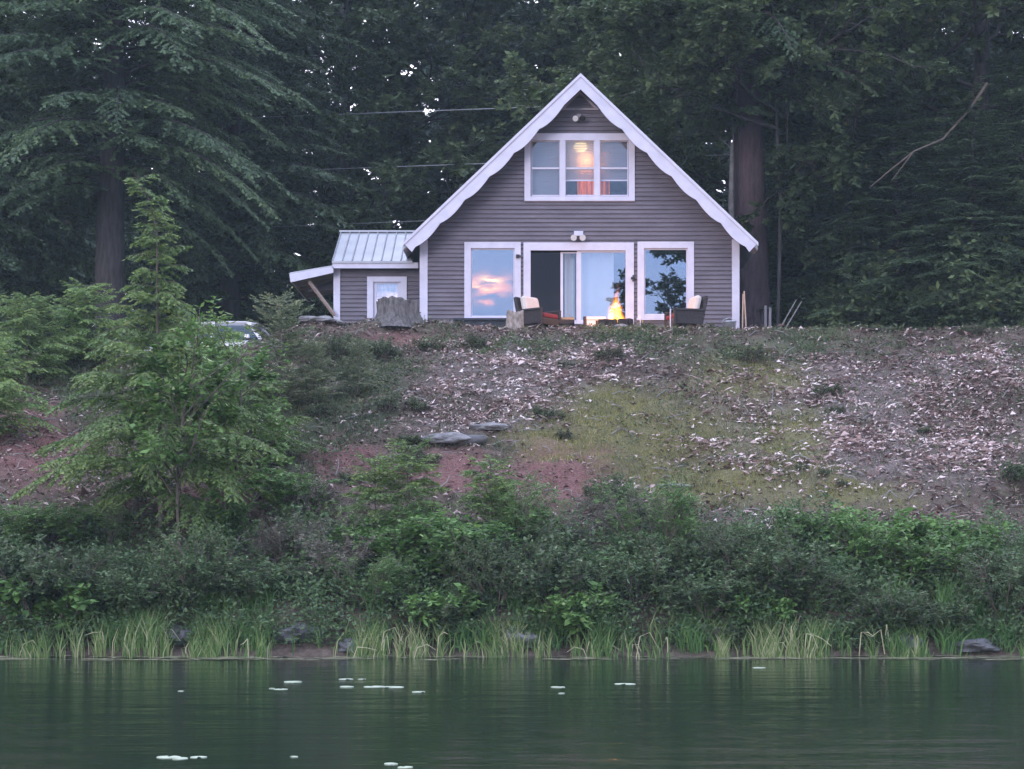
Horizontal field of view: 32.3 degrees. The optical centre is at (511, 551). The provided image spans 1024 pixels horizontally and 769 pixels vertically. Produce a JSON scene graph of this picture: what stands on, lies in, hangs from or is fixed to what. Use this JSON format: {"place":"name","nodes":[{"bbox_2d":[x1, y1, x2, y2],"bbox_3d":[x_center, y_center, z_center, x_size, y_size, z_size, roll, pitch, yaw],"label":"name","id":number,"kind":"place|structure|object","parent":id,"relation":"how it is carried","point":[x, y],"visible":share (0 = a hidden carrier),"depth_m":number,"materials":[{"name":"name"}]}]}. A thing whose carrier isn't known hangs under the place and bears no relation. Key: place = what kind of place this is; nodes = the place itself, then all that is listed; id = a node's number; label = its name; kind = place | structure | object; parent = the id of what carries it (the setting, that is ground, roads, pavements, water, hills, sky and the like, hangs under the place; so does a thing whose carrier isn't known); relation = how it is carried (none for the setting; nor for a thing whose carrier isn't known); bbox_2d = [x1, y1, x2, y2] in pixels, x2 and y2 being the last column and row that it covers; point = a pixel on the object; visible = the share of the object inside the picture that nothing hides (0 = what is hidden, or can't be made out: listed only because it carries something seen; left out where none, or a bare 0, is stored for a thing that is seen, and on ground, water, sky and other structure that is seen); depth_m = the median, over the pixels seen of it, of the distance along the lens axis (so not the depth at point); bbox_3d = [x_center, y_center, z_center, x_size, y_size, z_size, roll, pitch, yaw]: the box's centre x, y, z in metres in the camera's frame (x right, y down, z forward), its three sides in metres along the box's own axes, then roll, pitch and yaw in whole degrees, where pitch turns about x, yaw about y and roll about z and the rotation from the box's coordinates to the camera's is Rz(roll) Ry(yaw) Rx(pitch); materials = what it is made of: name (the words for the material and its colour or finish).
{"place":"outdoors","nodes":[
{"label":"outdoors","id":0,"kind":"place"},
{"bbox_2d":[0,656,1023,768],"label":"water","id":1,"kind":"structure","parent":0,"point":[663,712],"depth_m":16.33,"materials":[{"name":"green liquid"}]},
{"bbox_2d":[0,655,1023,660],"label":"floating debris","id":2,"kind":"object","parent":1,"relation":"on","point":[2,658],"visible":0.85,"depth_m":24.76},
{"bbox_2d":[0,320,1023,656],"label":"ground","id":3,"kind":"structure","parent":0,"point":[560,470],"depth_m":31.96,"materials":[{"name":"soil"}]},
{"bbox_2d":[0,336,60,437],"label":"hemlock sapling","id":4,"kind":"object","parent":3,"relation":"on","point":[9,404],"visible":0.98,"depth_m":32.44,"materials":[{"name":"green plant"}]},
{"bbox_2d":[0,498,76,548],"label":"willow shrub","id":5,"kind":"object","parent":3,"relation":"on","point":[19,521],"visible":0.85,"depth_m":27.62,"materials":[{"name":"green plant"}]},
{"bbox_2d":[0,516,77,611],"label":"leafy shrub","id":6,"kind":"object","parent":3,"relation":"on","point":[37,586],"visible":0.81,"depth_m":25.95,"materials":[{"name":"green plant"}]},
{"bbox_2d":[0,291,86,381],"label":"hemlock sapling","id":7,"kind":"object","parent":3,"relation":"on","point":[20,334],"visible":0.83,"depth_m":35.43,"materials":[{"name":"green plant"}]},
{"bbox_2d":[0,0,96,351],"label":"hemlock tree","id":8,"kind":"object","parent":3,"relation":"on","point":[9,225],"visible":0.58,"depth_m":46.42,"materials":[{"name":"green plant"}]},
{"bbox_2d":[4,502,96,545],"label":"leafy shrub","id":9,"kind":"object","parent":3,"relation":"on","point":[53,523],"visible":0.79,"depth_m":27.77,"materials":[{"name":"green plant"}]},
{"bbox_2d":[0,570,108,636],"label":"broadleaf shrub","id":10,"kind":"object","parent":3,"relation":"on","point":[69,603],"visible":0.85,"depth_m":25.74,"materials":[{"name":"green plant"}]},
{"bbox_2d":[0,0,149,348],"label":"hemlock tree","id":11,"kind":"object","parent":3,"relation":"on","point":[42,269],"visible":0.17,"depth_m":49.16,"materials":[{"name":"green plant"}]},
{"bbox_2d":[13,543,137,605],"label":"leafy shrub","id":12,"kind":"object","parent":3,"relation":"on","point":[62,567],"visible":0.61,"depth_m":26.09,"materials":[{"name":"green plant"}]},
{"bbox_2d":[33,277,149,364],"bbox_3d":[-8.805,-4.644,36.549,2.578,2.043,2.399,0,0,8],"label":"hemlock sapling","id":13,"kind":"object","parent":3,"relation":"on","point":[74,334],"visible":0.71,"depth_m":36.31,"materials":[{"name":"green plant"}]},
{"bbox_2d":[43,498,143,546],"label":"willow shrub","id":14,"kind":"object","parent":3,"relation":"on","point":[112,521],"visible":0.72,"depth_m":27.97,"materials":[{"name":"green plant"}]},
{"bbox_2d":[92,556,199,615],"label":"leafy shrub","id":15,"kind":"object","parent":3,"relation":"on","point":[113,588],"visible":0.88,"depth_m":25.78,"materials":[{"name":"green plant"}]},
{"bbox_2d":[8,170,291,572],"bbox_3d":[-5.783,-2.876,28.645,4.560,6.506,3.980,0,0,-3],"label":"young hemlock","id":16,"kind":"object","parent":3,"relation":"on","point":[92,460],"visible":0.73,"depth_m":28.23,"materials":[{"name":"green plant"}]},
{"bbox_2d":[0,0,320,350],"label":"hemlock tree","id":17,"kind":"object","parent":3,"relation":"on","point":[114,98],"visible":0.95,"depth_m":46.15,"materials":[{"name":"green plant"}]},
{"bbox_2d":[138,518,249,610],"bbox_3d":[-4.712,0.218,26.291,1.762,1.452,1.968,0,0,10],"label":"leafy shrub","id":18,"kind":"object","parent":3,"relation":"on","point":[195,567],"visible":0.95,"depth_m":25.96,"materials":[{"name":"green plant"}]},
{"bbox_2d":[128,309,267,424],"bbox_3d":[-5.885,-3.384,33.427,2.742,2.335,2.947,0,0,-22],"label":"hemlock sapling","id":19,"kind":"object","parent":3,"relation":"on","point":[222,333],"visible":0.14,"depth_m":33.36,"materials":[{"name":"green plant"}]},
{"bbox_2d":[119,302,288,545],"bbox_3d":[-5.205,-1.796,27.399,2.784,4.019,2.471,0,0,20],"label":"birch sapling","id":20,"kind":"object","parent":3,"relation":"on","point":[211,378],"visible":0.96,"depth_m":27.41,"materials":[{"name":"green plant"}]},
{"bbox_2d":[187,489,263,551],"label":"leafy shrub","id":21,"kind":"object","parent":3,"relation":"on","point":[237,514],"visible":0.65,"depth_m":28.02,"materials":[{"name":"green plant"}]},
{"bbox_2d":[125,1,331,332],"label":"spruce tree","id":22,"kind":"object","parent":3,"relation":"on","point":[266,119],"visible":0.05,"depth_m":61.11,"materials":[{"name":"green plant"}]},
{"bbox_2d":[160,296,297,507],"bbox_3d":[-4.585,-2.280,28.971,2.248,3.489,2.381,0,0,0],"label":"birch sapling","id":23,"kind":"object","parent":3,"relation":"on","point":[252,375],"visible":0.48,"depth_m":29.10,"materials":[{"name":"green plant"}]},
{"bbox_2d":[82,0,385,339],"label":"hemlock tree","id":24,"kind":"object","parent":3,"relation":"on","point":[229,291],"visible":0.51,"depth_m":51.74,"materials":[{"name":"green plant"}]},
{"bbox_2d":[189,547,300,602],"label":"leafy shrub","id":25,"kind":"object","parent":3,"relation":"on","point":[243,584],"visible":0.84,"depth_m":26.14,"materials":[{"name":"green plant"}]},
{"bbox_2d":[187,361,328,472],"bbox_3d":[-4.712,-2.311,31.481,2.468,2.101,2.652,0,0,35],"label":"hemlock sapling","id":26,"kind":"object","parent":3,"relation":"on","point":[255,393],"visible":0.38,"depth_m":31.30,"materials":[{"name":"green plant"}]},
{"bbox_2d":[231,286,334,408],"bbox_3d":[-4.525,-3.875,34.224,2.178,2.450,2.098,0,0,-11],"label":"fir sapling","id":27,"kind":"object","parent":3,"relation":"on","point":[288,374],"visible":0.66,"depth_m":34.08,"materials":[{"name":"green plant"}]},
{"bbox_2d":[249,468,339,513],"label":"leafy shrub","id":28,"kind":"object","parent":3,"relation":"on","point":[282,490],"visible":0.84,"depth_m":29.14,"materials":[{"name":"green plant"}]},
{"bbox_2d":[240,501,355,561],"bbox_3d":[-3.396,-0.310,27.495,1.458,0.957,1.560,0,0,38],"label":"dead brush","id":29,"kind":"object","parent":3,"relation":"on","point":[275,536],"visible":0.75,"depth_m":27.51,"materials":[{"name":"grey plant"}]},
{"bbox_2d":[290,340,346,404],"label":"fir sapling","id":30,"kind":"object","parent":3,"relation":"on","point":[316,356],"visible":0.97,"depth_m":33.88,"materials":[{"name":"green plant"}]},
{"bbox_2d":[206,0,453,302],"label":"forest tree","id":31,"kind":"object","parent":3,"relation":"on","point":[332,105],"visible":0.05,"depth_m":64.35,"materials":[{"name":"green plant"}]},
{"bbox_2d":[133,0,544,315],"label":"beech tree","id":32,"kind":"object","parent":3,"relation":"on","point":[348,23],"visible":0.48,"depth_m":55.31,"materials":[{"name":"green plant"}]},
{"bbox_2d":[292,514,386,585],"bbox_3d":[-2.747,-0.017,27.002,1.414,1.102,1.513,0,0,-24],"label":"dead brush","id":33,"kind":"object","parent":3,"relation":"on","point":[360,552],"visible":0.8,"depth_m":26.74,"materials":[{"name":"grey plant"}]},
{"bbox_2d":[331,337,385,395],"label":"fir sapling","id":34,"kind":"object","parent":3,"relation":"on","point":[354,367],"visible":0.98,"depth_m":34.53,"materials":[{"name":"green plant"}]},
{"bbox_2d":[323,549,422,610],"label":"willow shrub","id":35,"kind":"object","parent":3,"relation":"on","point":[386,583],"visible":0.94,"depth_m":26.18,"materials":[{"name":"green plant"}]},
{"bbox_2d":[336,451,412,527],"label":"hemlock sapling","id":36,"kind":"object","parent":3,"relation":"on","point":[364,477],"visible":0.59,"depth_m":28.50,"materials":[{"name":"green plant"}]},
{"bbox_2d":[320,491,446,547],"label":"willow shrub","id":37,"kind":"object","parent":3,"relation":"on","point":[403,512],"visible":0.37,"depth_m":27.81,"materials":[{"name":"green plant"}]},
{"bbox_2d":[334,508,451,564],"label":"leafy shrub","id":38,"kind":"object","parent":3,"relation":"on","point":[401,538],"visible":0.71,"depth_m":27.01,"materials":[{"name":"green plant"}]},
{"bbox_2d":[373,296,423,326],"bbox_3d":[-2.465,-5.244,38.924,1.483,0.712,1.420,0,0,0],"label":"tree stump","id":39,"kind":"object","parent":3,"relation":"on","point":[395,311],"visible":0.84,"depth_m":38.62,"materials":[{"name":"grey wood"}]},
{"bbox_2d":[362,435,457,537],"bbox_3d":[-1.632,-0.958,28.268,1.562,1.803,1.504,0,0,19],"label":"hemlock sapling","id":40,"kind":"object","parent":3,"relation":"on","point":[405,460],"visible":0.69,"depth_m":28.12,"materials":[{"name":"green plant"}]},
{"bbox_2d":[266,0,607,240],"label":"beech tree","id":41,"kind":"object","parent":3,"relation":"on","point":[457,151],"visible":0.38,"depth_m":56.43,"materials":[{"name":"green plant"}]},
{"bbox_2d":[391,588,489,637],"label":"leafy shrub","id":42,"kind":"object","parent":3,"relation":"on","point":[453,616],"visible":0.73,"depth_m":25.60,"materials":[{"name":"green plant"}]},
{"bbox_2d":[396,583,487,630],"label":"broadleaf shrub","id":43,"kind":"object","parent":3,"relation":"on","point":[434,598],"visible":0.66,"depth_m":25.72,"materials":[{"name":"green plant"}]},
{"bbox_2d":[402,521,517,586],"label":"leafy shrub","id":44,"kind":"object","parent":3,"relation":"on","point":[433,550],"visible":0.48,"depth_m":26.59,"materials":[{"name":"green plant"}]},
{"bbox_2d":[396,504,553,571],"bbox_3d":[-0.663,-0.207,27.573,2.632,1.120,2.257,0,0,-45],"label":"leafy shrub","id":45,"kind":"object","parent":3,"relation":"on","point":[454,522],"visible":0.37,"depth_m":27.05,"materials":[{"name":"green plant"}]},
{"bbox_2d":[437,527,546,609],"bbox_3d":[-0.337,0.265,26.386,1.819,1.330,1.629,0,0,-27],"label":"leafy shrub","id":46,"kind":"object","parent":3,"relation":"on","point":[464,565],"visible":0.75,"depth_m":26.10,"materials":[{"name":"green plant"}]},
{"bbox_2d":[453,454,535,538],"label":"hemlock sapling","id":47,"kind":"object","parent":3,"relation":"on","point":[478,504],"visible":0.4,"depth_m":27.89,"materials":[{"name":"green plant"}]},
{"bbox_2d":[0,570,1022,655],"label":"bank grass","id":48,"kind":"structure","parent":3,"relation":"on","point":[942,637],"depth_m":25.67,"materials":[{"name":"green plant"}]},
{"bbox_2d":[0,317,1023,600],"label":"leaf litter","id":49,"kind":"object","parent":3,"relation":"on","point":[866,429],"visible":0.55,"depth_m":34.01,"materials":[{"name":"brown plant"}]},
{"bbox_2d":[0,603,1023,657],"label":"reeds","id":50,"kind":"object","parent":3,"relation":"on","point":[763,646],"visible":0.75,"depth_m":25.18,"materials":[{"name":"green plant"}]},
{"bbox_2d":[0,317,1023,600],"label":"weeds","id":51,"kind":"object","parent":3,"relation":"on","point":[340,401],"visible":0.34,"depth_m":34.22,"materials":[{"name":"green plant"}]},
{"bbox_2d":[0,487,1023,652],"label":"bank cover","id":52,"kind":"object","parent":3,"relation":"on","point":[617,538],"visible":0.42,"depth_m":26.22,"materials":[{"name":"green plant"}]},
{"bbox_2d":[1,323,1023,564],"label":"fallen twigs","id":53,"kind":"object","parent":3,"relation":"on","point":[602,420],"visible":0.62,"depth_m":33.15,"materials":[{"name":"brown wood"}]},
{"bbox_2d":[5,312,1023,616],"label":"ground cover","id":54,"kind":"object","parent":3,"relation":"on","point":[537,342],"visible":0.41,"depth_m":35.50,"materials":[{"name":"green plant"}]},
{"bbox_2d":[289,73,757,328],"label":"cottage","id":55,"kind":"structure","parent":3,"relation":"on","point":[617,212],"depth_m":41.99,"materials":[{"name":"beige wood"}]},
{"bbox_2d":[367,276,406,320],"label":"window","id":56,"kind":"structure","parent":55,"relation":"in","point":[378,287],"depth_m":42.85,"materials":[{"name":"white paint"}]},
{"bbox_2d":[464,242,520,317],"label":"window","id":57,"kind":"structure","parent":55,"relation":"in","point":[468,246],"depth_m":41.94,"materials":[{"name":"white paint"}]},
{"bbox_2d":[523,242,634,323],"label":"sliding door","id":58,"kind":"structure","parent":55,"relation":"in","point":[594,260],"depth_m":42.28,"materials":[{"name":"white paint"}]},
{"bbox_2d":[524,133,634,201],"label":"window","id":59,"kind":"structure","parent":55,"relation":"in","point":[593,170],"depth_m":42.12,"materials":[{"name":"white paint"}]},
{"bbox_2d":[637,242,693,319],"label":"window","id":60,"kind":"structure","parent":55,"relation":"in","point":[641,246],"depth_m":41.94,"materials":[{"name":"white paint"}]},
{"bbox_2d":[480,468,577,552],"bbox_3d":[0.287,-0.533,27.654,1.447,1.577,1.503,0,0,-21],"label":"willow shrub","id":61,"kind":"object","parent":3,"relation":"on","point":[504,502],"visible":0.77,"depth_m":27.47,"materials":[{"name":"green plant"}]},
{"bbox_2d":[469,505,593,570],"bbox_3d":[0.454,-0.095,27.180,1.930,1.260,1.658,0,0,37],"label":"leafy shrub","id":62,"kind":"object","parent":3,"relation":"on","point":[565,532],"visible":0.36,"depth_m":26.98,"materials":[{"name":"green plant"}]},
{"bbox_2d":[467,0,605,159],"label":"spruce tree","id":63,"kind":"object","parent":3,"relation":"on","point":[539,5],"visible":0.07,"depth_m":59.10,"materials":[{"name":"green plant"}]},
{"bbox_2d":[502,520,597,611],"bbox_3d":[0.578,0.231,26.105,1.464,1.405,1.704,0,0,-5],"label":"leafy shrub","id":64,"kind":"object","parent":3,"relation":"on","point":[568,574],"visible":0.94,"depth_m":25.89,"materials":[{"name":"green plant"}]},
{"bbox_2d":[527,580,627,639],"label":"broadleaf shrub","id":65,"kind":"object","parent":3,"relation":"on","point":[579,617],"visible":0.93,"depth_m":25.43,"materials":[{"name":"green plant"}]},
{"bbox_2d":[582,533,672,608],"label":"leafy shrub","id":66,"kind":"object","parent":3,"relation":"on","point":[655,571],"visible":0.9,"depth_m":26.12,"materials":[{"name":"green plant"}]},
{"bbox_2d":[476,0,804,212],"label":"maple tree","id":67,"kind":"object","parent":3,"relation":"on","point":[543,41],"visible":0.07,"depth_m":55.27,"materials":[{"name":"green plant"}]},
{"bbox_2d":[592,469,708,554],"bbox_3d":[2.246,-0.525,27.849,1.747,1.488,1.814,0,0,18],"label":"willow shrub","id":68,"kind":"object","parent":3,"relation":"on","point":[678,521],"visible":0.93,"depth_m":27.51,"materials":[{"name":"green plant"}]},
{"bbox_2d":[627,530,715,584],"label":"leafy shrub","id":69,"kind":"object","parent":3,"relation":"on","point":[677,563],"visible":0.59,"depth_m":26.87,"materials":[{"name":"green plant"}]},
{"bbox_2d":[596,0,781,325],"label":"young maple","id":70,"kind":"object","parent":3,"relation":"on","point":[705,34],"visible":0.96,"depth_m":42.62,"materials":[{"name":"green plant"}]},
{"bbox_2d":[648,559,750,619],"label":"leafy shrub","id":71,"kind":"object","parent":3,"relation":"on","point":[726,593],"visible":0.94,"depth_m":25.79,"materials":[{"name":"green plant"}]},
{"bbox_2d":[482,343,922,512],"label":"grass","id":72,"kind":"structure","parent":3,"relation":"on","point":[611,417],"depth_m":32.49,"materials":[{"name":"green plant"}]},
{"bbox_2d":[699,97,747,218],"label":"young birch","id":73,"kind":"object","parent":3,"relation":"on","point":[720,128],"visible":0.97,"depth_m":45.23,"materials":[{"name":"green plant"}]},
{"bbox_2d":[494,0,964,216],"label":"maple tree","id":74,"kind":"object","parent":3,"relation":"on","point":[540,92],"visible":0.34,"depth_m":44.21,"materials":[{"name":"green plant"}]},
{"bbox_2d":[689,516,772,584],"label":"leafy shrub","id":75,"kind":"object","parent":3,"relation":"on","point":[727,553],"visible":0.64,"depth_m":26.73,"materials":[{"name":"green plant"}]},
{"bbox_2d":[591,0,914,328],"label":"pine tree","id":76,"kind":"object","parent":3,"relation":"on","point":[749,170],"visible":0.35,"depth_m":45.35,"materials":[{"name":"green plant"}]},
{"bbox_2d":[725,586,796,634],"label":"broadleaf shrub","id":77,"kind":"object","parent":3,"relation":"on","point":[774,609],"visible":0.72,"depth_m":25.72,"materials":[{"name":"green plant"}]},
{"bbox_2d":[719,522,843,606],"bbox_3d":[3.922,0.223,26.416,1.683,1.304,1.959,0,0,-15],"label":"leafy shrub","id":78,"kind":"object","parent":3,"relation":"on","point":[766,573],"visible":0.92,"depth_m":25.89,"materials":[{"name":"green plant"}]},
{"bbox_2d":[727,125,862,326],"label":"hemlock tree","id":79,"kind":"object","parent":3,"relation":"on","point":[773,226],"visible":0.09,"depth_m":49.16,"materials":[{"name":"green plant"}]},
{"bbox_2d":[642,0,984,272],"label":"maple tree","id":80,"kind":"object","parent":3,"relation":"on","point":[663,142],"visible":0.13,"depth_m":49.33,"materials":[{"name":"green plant"}]},
{"bbox_2d":[769,566,865,609],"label":"leafy shrub","id":81,"kind":"object","parent":3,"relation":"on","point":[834,590],"visible":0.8,"depth_m":26.01,"materials":[{"name":"green plant"}]},
{"bbox_2d":[771,268,885,329],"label":"understorey shrub","id":82,"kind":"object","parent":3,"relation":"on","point":[822,319],"visible":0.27,"depth_m":45.21,"materials":[{"name":"green plant"}]},
{"bbox_2d":[766,67,965,326],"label":"hemlock tree","id":83,"kind":"object","parent":3,"relation":"on","point":[790,247],"visible":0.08,"depth_m":48.03,"materials":[{"name":"green plant"}]},
{"bbox_2d":[822,502,926,575],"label":"leafy shrub","id":84,"kind":"object","parent":3,"relation":"on","point":[860,537],"visible":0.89,"depth_m":27.20,"materials":[{"name":"green plant"}]},
{"bbox_2d":[730,0,1023,270],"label":"beech tree","id":85,"kind":"object","parent":3,"relation":"on","point":[803,183],"visible":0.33,"depth_m":44.78,"materials":[{"name":"green plant"}]},
{"bbox_2d":[747,0,1023,239],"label":"maple tree","id":86,"kind":"object","parent":3,"relation":"on","point":[931,12],"visible":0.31,"depth_m":44.41,"materials":[{"name":"green plant"}]},
{"bbox_2d":[756,77,1023,330],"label":"hemlock tree","id":87,"kind":"object","parent":3,"relation":"on","point":[892,134],"visible":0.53,"depth_m":45.44,"materials":[{"name":"green plant"}]},
{"bbox_2d":[848,573,934,637],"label":"leafy shrub","id":88,"kind":"object","parent":3,"relation":"on","point":[872,612],"visible":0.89,"depth_m":25.50,"materials":[{"name":"green plant"}]},
{"bbox_2d":[823,251,974,329],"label":"understorey shrub","id":89,"kind":"object","parent":3,"relation":"on","point":[869,298],"visible":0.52,"depth_m":43.65,"materials":[{"name":"green plant"}]},
{"bbox_2d":[782,47,1023,324],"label":"hemlock tree","id":90,"kind":"object","parent":3,"relation":"on","point":[940,82],"visible":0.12,"depth_m":47.23,"materials":[{"name":"green plant"}]},
{"bbox_2d":[846,238,1015,329],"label":"understorey shrub","id":91,"kind":"object","parent":3,"relation":"on","point":[890,272],"visible":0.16,"depth_m":44.13,"materials":[{"name":"green plant"}]},
{"bbox_2d":[872,529,990,587],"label":"leafy shrub","id":92,"kind":"object","parent":3,"relation":"on","point":[919,557],"visible":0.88,"depth_m":26.74,"materials":[{"name":"green plant"}]},
{"bbox_2d":[878,507,987,547],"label":"broadleaf shrub","id":93,"kind":"object","parent":3,"relation":"on","point":[931,523],"visible":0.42,"depth_m":27.71,"materials":[{"name":"green plant"}]},
{"bbox_2d":[857,104,1023,330],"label":"hemlock tree","id":94,"kind":"object","parent":3,"relation":"on","point":[984,198],"visible":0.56,"depth_m":44.17,"materials":[{"name":"green plant"}]},
{"bbox_2d":[910,585,978,639],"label":"leafy shrub","id":95,"kind":"object","parent":3,"relation":"on","point":[964,613],"visible":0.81,"depth_m":25.64,"materials":[{"name":"green plant"}]},
{"bbox_2d":[887,212,1023,331],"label":"understorey shrub","id":96,"kind":"object","parent":3,"relation":"on","point":[935,304],"visible":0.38,"depth_m":42.93,"materials":[{"name":"green plant"}]},
{"bbox_2d":[891,46,1023,327],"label":"hemlock tree","id":97,"kind":"object","parent":3,"relation":"on","point":[1010,93],"visible":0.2,"depth_m":45.99,"materials":[{"name":"green plant"}]},
{"bbox_2d":[913,517,1014,578],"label":"leafy shrub","id":98,"kind":"object","parent":3,"relation":"on","point":[993,539],"visible":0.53,"depth_m":27.17,"materials":[{"name":"green plant"}]},
{"bbox_2d":[916,232,1023,328],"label":"understorey shrub","id":99,"kind":"object","parent":3,"relation":"on","point":[1011,290],"visible":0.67,"depth_m":42.56,"materials":[{"name":"green plant"}]},
{"bbox_2d":[947,543,1023,619],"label":"leafy shrub","id":100,"kind":"object","parent":3,"relation":"on","point":[1018,571],"visible":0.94,"depth_m":26.13,"materials":[{"name":"green plant"}]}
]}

